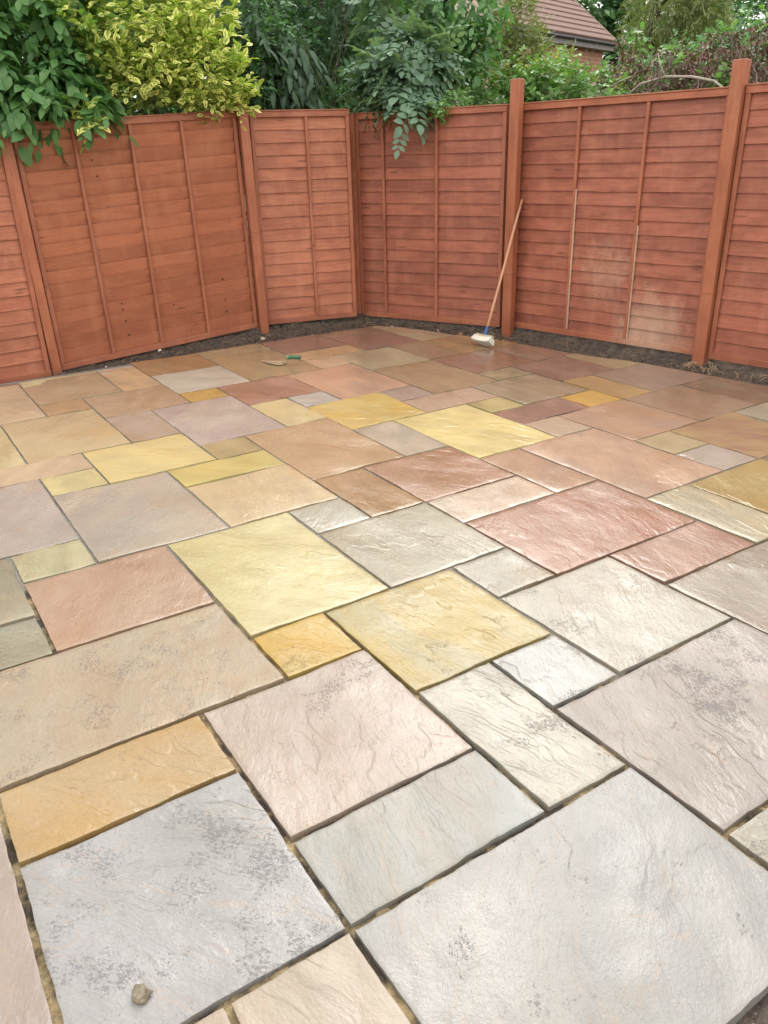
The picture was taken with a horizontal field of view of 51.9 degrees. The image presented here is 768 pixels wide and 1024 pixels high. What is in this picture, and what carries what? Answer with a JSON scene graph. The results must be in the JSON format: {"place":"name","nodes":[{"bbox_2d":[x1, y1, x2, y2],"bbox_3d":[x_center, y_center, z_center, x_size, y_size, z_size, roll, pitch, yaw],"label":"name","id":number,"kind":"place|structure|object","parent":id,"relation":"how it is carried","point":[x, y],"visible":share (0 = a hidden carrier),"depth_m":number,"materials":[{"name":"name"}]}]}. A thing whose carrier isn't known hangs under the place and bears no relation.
{"place":"outdoors","nodes":[
{"label":"outdoors","id":0,"kind":"place"},
{"bbox_2d":[0,326,767,1023],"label":"patio","id":1,"kind":"structure","parent":0,"point":[380,674],"depth_m":2.44,"materials":[{"name":"stone"}]},
{"bbox_2d":[131,983,152,1004],"bbox_3d":[-0.480,0.948,1.552,0.037,0.027,0.034,10,27,25],"label":"pebble","id":2,"kind":"object","parent":1,"relation":"on","point":[141,993],"visible":1,"depth_m":1.55,"materials":[{"name":"beige stone"}]},
{"bbox_2d":[261,355,300,364],"bbox_3d":[-0.827,-1.222,6.293,0.365,0.076,0.132,8,26,19],"label":"trowel","id":3,"kind":"object","parent":1,"relation":"on","point":[288,357],"visible":1,"depth_m":6.27,"materials":[{"name":"metal"}]},
{"bbox_2d":[471,199,522,345],"bbox_3d":[0.956,-2.061,6.768,0.225,1.126,0.860,9,26,21],"label":"broom","id":4,"kind":"object","parent":1,"relation":"on","point":[485,338],"visible":1,"depth_m":6.73,"materials":[{"name":"brown wood"}]},
{"bbox_2d":[22,0,765,111],"label":"sky","id":5,"kind":"structure","parent":0,"point":[762,15],"materials":[{"name":"white"}]},
{"bbox_2d":[334,0,479,159],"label":"overhanging elder","id":6,"kind":"object","parent":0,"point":[399,74],"visible":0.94,"depth_m":7.00,"materials":[{"name":"green plant"}]},
{"bbox_2d":[48,313,767,385],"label":"soil bed","id":7,"kind":"object","parent":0,"point":[612,350],"visible":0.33,"depth_m":7.01,"materials":[{"name":"brown soil"}]},
{"bbox_2d":[0,126,51,383],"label":"overlap fence","id":8,"kind":"object","parent":7,"relation":"on","point":[23,354],"visible":0.95,"depth_m":6.19,"materials":[{"name":"brown wood"}]},
{"bbox_2d":[0,125,61,375],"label":"fence post","id":9,"kind":"object","parent":7,"relation":"on","point":[49,337],"visible":0.73,"depth_m":6.18,"materials":[{"name":"brown wood"}]},
{"bbox_2d":[0,0,139,168],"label":"leaf shrub","id":10,"kind":"object","parent":7,"relation":"on","point":[39,91],"visible":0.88,"depth_m":5.83,"materials":[{"name":"green plant"}]},
{"bbox_2d":[12,110,257,369],"bbox_3d":[-1.996,-2.324,6.694,1.932,1.854,0.066,-22,31,-31],"label":"overlap fence","id":11,"kind":"object","parent":7,"relation":"on","point":[145,247],"visible":0.97,"depth_m":6.65,"materials":[{"name":"brown wood"}]},
{"bbox_2d":[31,0,263,153],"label":"golden variegated shrub","id":12,"kind":"object","parent":7,"relation":"on","point":[187,32],"visible":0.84,"depth_m":6.28,"materials":[{"name":"yellow plant"}]},
{"bbox_2d":[235,104,268,333],"bbox_3d":[-1.185,-2.572,7.177,0.110,2.033,0.082,-13,27,-24],"label":"fence post","id":13,"kind":"object","parent":7,"relation":"on","point":[252,216],"visible":0.9,"depth_m":7.11,"materials":[{"name":"brown wood"}]},
{"bbox_2d":[219,0,372,109],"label":"long leaf shrub","id":14,"kind":"object","parent":7,"relation":"on","point":[304,92],"visible":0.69,"depth_m":7.18,"materials":[{"name":"green plant"}]},
{"bbox_2d":[248,109,356,324],"bbox_3d":[-0.735,-2.740,7.408,0.929,1.854,0.068,-10,26,-17],"label":"overlap fence","id":15,"kind":"object","parent":7,"relation":"on","point":[301,158],"visible":0.98,"depth_m":7.37,"materials":[{"name":"brown wood"}]},
{"bbox_2d":[222,6,382,311],"bbox_3d":[-0.716,-3.291,7.761,1.813,2.884,0.815,-16,28,-29],"label":"green privet","id":16,"kind":"object","parent":7,"relation":"on","point":[254,62],"visible":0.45,"depth_m":7.17,"materials":[{"name":"green plant"}]},
{"bbox_2d":[349,113,361,313],"bbox_3d":[-0.276,-2.800,7.710,0.052,1.963,0.052,4,25,11],"label":"fence post","id":17,"kind":"object","parent":7,"relation":"on","point":[355,206],"visible":0.76,"depth_m":7.63,"materials":[{"name":"brown wood"}]},
{"bbox_2d":[154,314,687,368],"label":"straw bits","id":18,"kind":"object","parent":7,"relation":"on","point":[362,325],"visible":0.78,"depth_m":7.32,"materials":[{"name":"beige plant"}]},
{"bbox_2d":[355,104,509,326],"bbox_3d":[0.413,-2.724,7.359,1.533,1.854,0.067,12,28,28],"label":"overlap fence","id":19,"kind":"object","parent":7,"relation":"on","point":[431,213],"visible":0.95,"depth_m":7.33,"materials":[{"name":"brown wood"}]},
{"bbox_2d":[425,88,473,124],"bbox_3d":[0.586,-3.545,6.909,0.506,0.305,0.307,-16,28,-29],"label":"trailing sprig","id":20,"kind":"object","parent":19,"relation":"on","point":[440,115],"visible":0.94,"depth_m":6.87,"materials":[{"name":"green plant"}]},
{"bbox_2d":[501,78,524,337],"bbox_3d":[1.121,-2.555,6.902,0.088,2.173,0.088,17,30,35],"label":"fence post","id":21,"kind":"object","parent":7,"relation":"on","point":[514,167],"visible":0.92,"depth_m":6.80,"materials":[{"name":"brown wood"}]},
{"bbox_2d":[514,86,728,354],"bbox_3d":[1.802,-2.330,6.393,0.068,1.854,1.820,-23,32,-38],"label":"overlap fence","id":22,"kind":"object","parent":7,"relation":"on","point":[617,192],"visible":0.93,"depth_m":6.30,"materials":[{"name":"brown wood"}]},
{"bbox_2d":[691,58,751,366],"bbox_3d":[2.411,-2.031,5.691,0.092,2.153,0.092,21,33,41],"label":"fence post","id":23,"kind":"object","parent":7,"relation":"on","point":[740,74],"visible":0.94,"depth_m":5.59,"materials":[{"name":"brown wood"}]},
{"bbox_2d":[682,359,767,381],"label":"dry roots","id":24,"kind":"object","parent":7,"relation":"on","point":[690,364],"visible":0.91,"depth_m":5.96,"materials":[{"name":"brown plant"}]},
{"bbox_2d":[707,82,767,367],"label":"overlap fence","id":25,"kind":"object","parent":7,"relation":"on","point":[739,332],"visible":1,"depth_m":5.62,"materials":[{"name":"brown wood"}]},
{"bbox_2d":[736,993,767,1023],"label":"bare soil","id":26,"kind":"structure","parent":0,"point":[757,1013],"depth_m":1.52,"materials":[{"name":"brown soil"}]},
{"label":"ground","id":27,"kind":"structure","parent":0,"visible":0},
{"bbox_2d":[2,0,369,301],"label":"dark evergreen shrub","id":28,"kind":"object","parent":27,"relation":"on","point":[284,4],"visible":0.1,"depth_m":7.47,"materials":[{"name":"green plant"}]},
{"bbox_2d":[3,0,411,127],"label":"shade tree","id":29,"kind":"object","parent":27,"relation":"on","point":[334,58],"visible":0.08,"depth_m":9.20,"materials":[{"name":"green plant"}]},
{"bbox_2d":[10,0,554,194],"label":"hazel tree","id":30,"kind":"object","parent":27,"relation":"on","point":[350,108],"visible":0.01,"depth_m":14.21,"materials":[{"name":"green plant"}]},
{"bbox_2d":[357,0,515,105],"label":"broadleaf tree","id":31,"kind":"object","parent":27,"relation":"on","point":[467,47],"visible":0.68,"depth_m":7.57,"materials":[{"name":"green plant"}]},
{"bbox_2d":[349,0,616,106],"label":"brick house","id":32,"kind":"structure","parent":27,"relation":"on","point":[573,20],"depth_m":31.85,"materials":[{"name":"brown tile"}]},
{"bbox_2d":[479,0,580,102],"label":"pale tall shrub","id":33,"kind":"object","parent":27,"relation":"on","point":[515,44],"visible":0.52,"depth_m":8.48,"materials":[{"name":"green plant"}]},
{"bbox_2d":[446,44,668,106],"bbox_3d":[1.571,-3.572,8.388,2.909,2.814,1.328,11,27,26],"label":"mixed hedge","id":34,"kind":"object","parent":27,"relation":"on","point":[534,92],"visible":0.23,"depth_m":7.75,"materials":[{"name":"green plant"}]},
{"bbox_2d":[483,50,642,95],"bbox_3d":[1.848,-3.547,8.578,1.743,2.561,0.764,8,26,20],"label":"yellowing shrub","id":35,"kind":"object","parent":27,"relation":"on","point":[556,56],"visible":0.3,"depth_m":8.10,"materials":[{"name":"green plant"}]},
{"bbox_2d":[488,43,764,104],"bbox_3d":[3.789,-4.660,9.808,6.454,2.299,1.518,15,29,32],"label":"hedge mass","id":36,"kind":"object","parent":27,"relation":"on","point":[602,65],"visible":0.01,"depth_m":10.01,"materials":[{"name":"green plant"}]},
{"bbox_2d":[563,0,767,99],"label":"dead hedge","id":37,"kind":"object","parent":27,"relation":"on","point":[757,75],"visible":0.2,"depth_m":7.03,"materials":[{"name":"brown plant"}]},
{"bbox_2d":[565,54,722,96],"bbox_3d":[2.344,-3.836,7.154,0.072,0.545,1.871,-19,29,-33],"label":"dead bough","id":38,"kind":"object","parent":37,"relation":"attached to","point":[677,76],"visible":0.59,"depth_m":6.96,"materials":[{"name":"beige wood"}]},
{"bbox_2d":[627,5,767,90],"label":"green shoots","id":39,"kind":"object","parent":37,"relation":"attached to","point":[680,55],"visible":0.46,"depth_m":7.04,"materials":[{"name":"green plant"}]},
{"bbox_2d":[576,0,766,81],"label":"wood tree","id":40,"kind":"object","parent":27,"relation":"on","point":[605,15],"visible":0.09,"depth_m":40.20,"materials":[{"name":"green plant"}]},
{"bbox_2d":[607,0,739,81],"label":"willow tree","id":41,"kind":"object","parent":27,"relation":"on","point":[681,21],"visible":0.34,"depth_m":17.56,"materials":[{"name":"green plant"}]},
{"bbox_2d":[589,8,767,95],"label":"round tree","id":42,"kind":"object","parent":27,"relation":"on","point":[736,29],"visible":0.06,"depth_m":12.63,"materials":[{"name":"green plant"}]},
{"bbox_2d":[642,19,767,91],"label":"back hedge","id":43,"kind":"object","parent":27,"relation":"on","point":[698,44],"visible":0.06,"depth_m":8.07,"materials":[{"name":"green plant"}]}
]}

